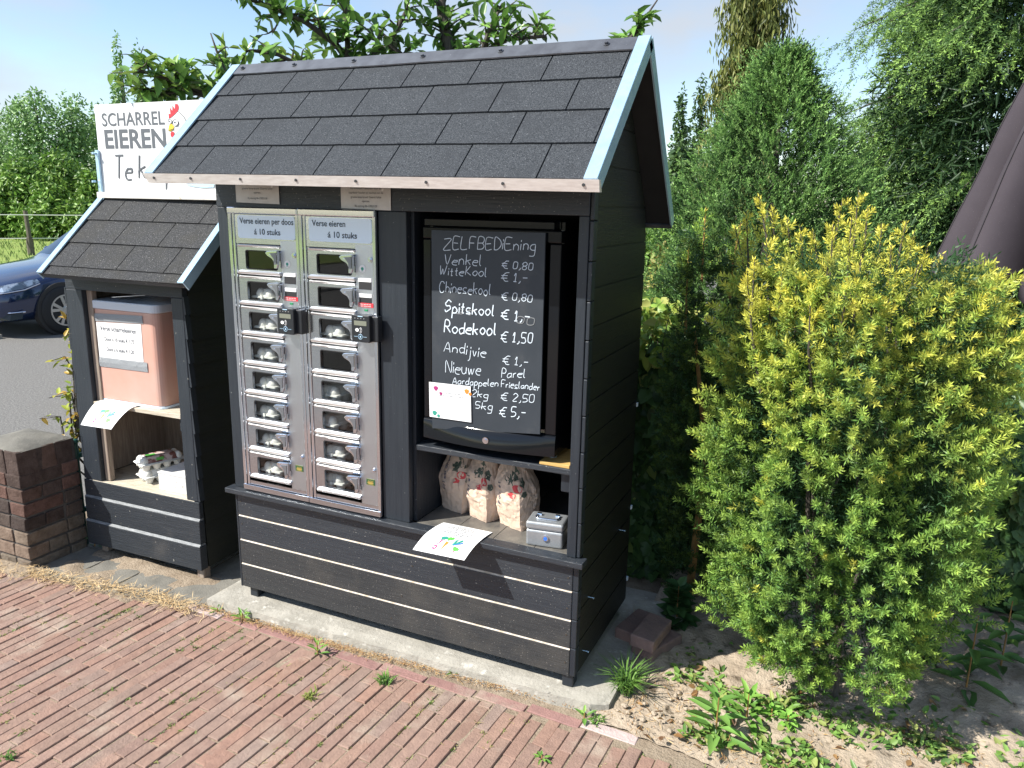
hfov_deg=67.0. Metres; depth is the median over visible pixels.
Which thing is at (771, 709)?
young weed
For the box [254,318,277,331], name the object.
egg carton
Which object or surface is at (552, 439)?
mini fridge
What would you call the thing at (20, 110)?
broadleaf tree
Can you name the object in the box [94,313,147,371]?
notice
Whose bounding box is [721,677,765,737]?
sow thistle
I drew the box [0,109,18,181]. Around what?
broadleaf tree
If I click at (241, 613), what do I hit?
young weed
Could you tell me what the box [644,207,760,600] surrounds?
green yew
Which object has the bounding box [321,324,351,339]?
egg carton
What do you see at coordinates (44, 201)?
broadleaf tree
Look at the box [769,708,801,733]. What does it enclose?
young weed
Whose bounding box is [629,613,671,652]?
loose brick
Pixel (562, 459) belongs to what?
wood block
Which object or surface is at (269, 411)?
egg carton
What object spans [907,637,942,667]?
leafy weed
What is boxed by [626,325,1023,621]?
ivy hedge
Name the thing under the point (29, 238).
pasture fence
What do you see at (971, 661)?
tall weed
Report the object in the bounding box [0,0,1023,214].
sky
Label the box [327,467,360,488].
egg carton
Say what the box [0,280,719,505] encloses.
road
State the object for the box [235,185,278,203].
notice
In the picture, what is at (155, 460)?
egg carton
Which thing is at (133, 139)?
egg sign
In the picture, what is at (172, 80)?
apple tree
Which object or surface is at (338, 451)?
egg carton
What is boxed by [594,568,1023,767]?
soil bed
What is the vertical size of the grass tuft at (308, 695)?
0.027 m
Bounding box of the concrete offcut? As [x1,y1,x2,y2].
[633,599,681,621]
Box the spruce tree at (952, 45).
[779,0,1023,364]
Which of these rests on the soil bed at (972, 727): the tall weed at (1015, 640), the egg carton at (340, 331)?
the tall weed at (1015, 640)
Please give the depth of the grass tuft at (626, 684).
2.83 m
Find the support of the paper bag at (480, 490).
on the vending cabinet
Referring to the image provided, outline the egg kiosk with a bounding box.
[36,198,238,577]
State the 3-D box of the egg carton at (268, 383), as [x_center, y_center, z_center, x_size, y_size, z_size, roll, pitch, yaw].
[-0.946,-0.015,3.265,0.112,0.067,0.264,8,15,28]
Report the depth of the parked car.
9.89 m
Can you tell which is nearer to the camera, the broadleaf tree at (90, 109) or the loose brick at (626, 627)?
the loose brick at (626, 627)
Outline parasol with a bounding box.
[927,82,1023,303]
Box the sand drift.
[0,549,223,606]
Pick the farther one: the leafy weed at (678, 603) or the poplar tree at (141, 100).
the poplar tree at (141, 100)
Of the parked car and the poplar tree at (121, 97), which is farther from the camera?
the poplar tree at (121, 97)
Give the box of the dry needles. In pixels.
[197,603,614,718]
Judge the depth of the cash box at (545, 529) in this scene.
2.78 m
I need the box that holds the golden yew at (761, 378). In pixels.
[672,190,1023,714]
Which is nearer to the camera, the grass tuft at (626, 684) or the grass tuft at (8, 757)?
the grass tuft at (8, 757)
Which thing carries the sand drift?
on the paving tiles
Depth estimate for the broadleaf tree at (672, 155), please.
10.52 m
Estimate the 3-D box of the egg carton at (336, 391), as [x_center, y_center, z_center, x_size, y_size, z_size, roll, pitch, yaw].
[-0.664,0.019,3.144,0.112,0.067,0.264,9,15,29]
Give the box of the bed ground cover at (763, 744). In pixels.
[663,638,1023,767]
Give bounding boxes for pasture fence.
[0,210,82,254]
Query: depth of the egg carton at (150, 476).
3.79 m
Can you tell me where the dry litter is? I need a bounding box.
[618,673,990,767]
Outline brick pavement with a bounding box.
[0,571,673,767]
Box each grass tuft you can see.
[0,747,16,761]
[301,683,321,701]
[374,668,398,686]
[587,646,665,696]
[589,709,605,726]
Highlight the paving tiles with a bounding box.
[36,542,240,612]
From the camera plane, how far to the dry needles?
3.10 m
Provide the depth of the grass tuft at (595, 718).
2.70 m
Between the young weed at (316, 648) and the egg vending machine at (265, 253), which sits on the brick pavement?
the young weed at (316, 648)
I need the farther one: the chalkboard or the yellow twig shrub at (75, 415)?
the yellow twig shrub at (75, 415)
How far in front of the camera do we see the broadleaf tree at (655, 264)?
7.42 m
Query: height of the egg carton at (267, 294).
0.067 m
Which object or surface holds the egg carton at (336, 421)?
in the egg vending machine at (339, 265)
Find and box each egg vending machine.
[227,207,309,501]
[297,208,383,516]
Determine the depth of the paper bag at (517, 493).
2.92 m
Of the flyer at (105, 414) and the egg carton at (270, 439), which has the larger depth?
the flyer at (105, 414)
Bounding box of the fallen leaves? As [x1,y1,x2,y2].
[625,665,988,767]
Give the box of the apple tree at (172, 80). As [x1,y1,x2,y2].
[107,0,661,102]
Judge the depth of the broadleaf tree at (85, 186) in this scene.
32.07 m
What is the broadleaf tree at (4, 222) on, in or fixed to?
on the meadow
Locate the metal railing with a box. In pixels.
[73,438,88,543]
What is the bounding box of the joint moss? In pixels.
[0,599,705,767]
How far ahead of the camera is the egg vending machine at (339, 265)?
2.94 m
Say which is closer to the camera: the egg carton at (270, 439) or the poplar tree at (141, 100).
the egg carton at (270, 439)
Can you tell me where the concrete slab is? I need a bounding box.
[207,580,656,713]
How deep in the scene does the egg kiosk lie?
3.60 m
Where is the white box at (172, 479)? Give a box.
[157,462,186,494]
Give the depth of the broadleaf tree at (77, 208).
31.23 m
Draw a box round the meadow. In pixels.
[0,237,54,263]
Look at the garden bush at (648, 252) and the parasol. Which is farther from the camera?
the garden bush at (648, 252)
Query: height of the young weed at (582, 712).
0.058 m
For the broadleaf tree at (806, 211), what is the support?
on the ground
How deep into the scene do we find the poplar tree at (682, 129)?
19.16 m
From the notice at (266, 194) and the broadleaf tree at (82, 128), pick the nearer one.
the notice at (266, 194)
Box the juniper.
[641,29,943,356]
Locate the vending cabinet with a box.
[142,35,673,686]
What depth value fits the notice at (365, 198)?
2.75 m
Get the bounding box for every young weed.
[231,607,250,622]
[307,637,330,654]
[534,750,551,764]
[574,705,596,725]
[757,702,783,721]
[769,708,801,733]
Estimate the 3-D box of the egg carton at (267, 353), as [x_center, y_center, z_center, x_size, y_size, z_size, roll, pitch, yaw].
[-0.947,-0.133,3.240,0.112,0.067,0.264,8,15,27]
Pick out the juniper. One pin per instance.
(796, 90)
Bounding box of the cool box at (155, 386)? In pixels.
[92,294,178,408]
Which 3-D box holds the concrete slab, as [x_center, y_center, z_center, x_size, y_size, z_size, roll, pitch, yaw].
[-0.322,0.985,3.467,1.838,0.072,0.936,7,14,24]
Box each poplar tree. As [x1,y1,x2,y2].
[109,29,131,198]
[130,38,146,102]
[650,81,695,237]
[684,72,709,176]
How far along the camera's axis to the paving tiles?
3.67 m
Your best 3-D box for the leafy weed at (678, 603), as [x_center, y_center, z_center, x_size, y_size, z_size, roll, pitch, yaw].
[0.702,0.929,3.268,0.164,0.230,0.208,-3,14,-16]
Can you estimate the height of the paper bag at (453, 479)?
0.302 m
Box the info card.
[429,382,470,421]
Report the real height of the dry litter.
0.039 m
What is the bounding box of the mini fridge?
[423,217,578,457]
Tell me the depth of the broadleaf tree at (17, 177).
32.55 m
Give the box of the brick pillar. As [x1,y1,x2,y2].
[0,428,86,565]
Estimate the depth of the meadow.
25.96 m
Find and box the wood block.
[539,448,570,468]
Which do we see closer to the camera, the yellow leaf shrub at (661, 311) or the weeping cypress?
the yellow leaf shrub at (661, 311)
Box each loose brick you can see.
[615,609,649,641]
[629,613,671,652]
[631,630,681,661]
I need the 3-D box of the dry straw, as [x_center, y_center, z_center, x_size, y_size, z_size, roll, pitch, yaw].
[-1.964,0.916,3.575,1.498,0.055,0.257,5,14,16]
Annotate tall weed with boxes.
[928,608,1014,706]
[974,596,1023,674]
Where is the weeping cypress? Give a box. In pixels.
[678,0,800,335]
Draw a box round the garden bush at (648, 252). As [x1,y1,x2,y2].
[643,216,718,296]
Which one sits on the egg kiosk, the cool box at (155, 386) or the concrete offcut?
the cool box at (155, 386)
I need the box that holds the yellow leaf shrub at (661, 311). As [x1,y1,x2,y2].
[639,292,711,372]
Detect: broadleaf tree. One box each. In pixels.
[0,86,95,192]
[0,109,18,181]
[0,155,48,237]
[0,180,23,237]
[6,181,77,240]
[26,143,86,197]
[44,89,97,175]
[56,195,93,234]
[61,166,98,205]
[75,98,103,170]
[643,241,673,296]
[660,141,706,297]
[765,168,834,317]
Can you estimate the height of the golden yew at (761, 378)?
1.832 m
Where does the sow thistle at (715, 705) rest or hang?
on the soil bed at (972, 727)
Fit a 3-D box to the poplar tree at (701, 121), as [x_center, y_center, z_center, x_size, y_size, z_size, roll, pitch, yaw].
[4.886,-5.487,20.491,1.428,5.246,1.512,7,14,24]
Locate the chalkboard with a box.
[431,230,545,433]
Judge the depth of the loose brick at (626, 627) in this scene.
3.17 m
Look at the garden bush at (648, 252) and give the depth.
8.66 m
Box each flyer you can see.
[81,400,139,428]
[413,522,492,559]
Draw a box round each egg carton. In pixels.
[133,448,183,470]
[136,462,175,483]
[252,288,278,300]
[253,347,278,361]
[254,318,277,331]
[255,375,279,390]
[257,399,287,419]
[258,427,288,448]
[260,456,290,476]
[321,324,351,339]
[323,378,358,400]
[324,408,359,429]
[326,438,359,459]
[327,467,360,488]
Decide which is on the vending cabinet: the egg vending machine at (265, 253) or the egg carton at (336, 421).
the egg vending machine at (265, 253)
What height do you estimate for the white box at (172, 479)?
0.090 m
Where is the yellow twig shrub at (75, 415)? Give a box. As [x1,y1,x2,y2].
[41,310,83,474]
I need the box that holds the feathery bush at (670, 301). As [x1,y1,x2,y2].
[643,284,711,332]
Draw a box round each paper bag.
[439,455,471,513]
[466,459,499,522]
[494,464,539,530]
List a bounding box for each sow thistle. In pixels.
[684,680,755,755]
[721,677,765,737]
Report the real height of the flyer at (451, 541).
0.039 m
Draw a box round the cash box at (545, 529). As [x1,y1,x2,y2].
[526,511,567,548]
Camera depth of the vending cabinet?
2.80 m
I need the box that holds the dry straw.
[0,559,222,623]
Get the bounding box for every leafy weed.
[656,576,702,631]
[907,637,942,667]
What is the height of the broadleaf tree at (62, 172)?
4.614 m
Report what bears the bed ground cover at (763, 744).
on the soil bed at (972, 727)
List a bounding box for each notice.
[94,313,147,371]
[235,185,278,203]
[341,187,390,210]
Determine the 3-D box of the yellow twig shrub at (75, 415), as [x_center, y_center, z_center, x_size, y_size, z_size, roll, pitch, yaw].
[-2.230,0.193,4.076,0.194,1.236,0.477,4,13,13]
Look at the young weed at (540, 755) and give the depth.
2.51 m
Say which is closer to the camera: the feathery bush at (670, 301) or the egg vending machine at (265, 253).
the egg vending machine at (265, 253)
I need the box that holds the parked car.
[0,231,68,334]
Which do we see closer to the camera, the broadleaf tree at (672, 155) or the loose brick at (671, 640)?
the loose brick at (671, 640)
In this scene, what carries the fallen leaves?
on the soil bed at (972, 727)
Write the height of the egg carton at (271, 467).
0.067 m
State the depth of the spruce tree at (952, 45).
5.79 m
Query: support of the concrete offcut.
on the concrete slab
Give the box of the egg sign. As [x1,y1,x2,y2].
[91,100,215,199]

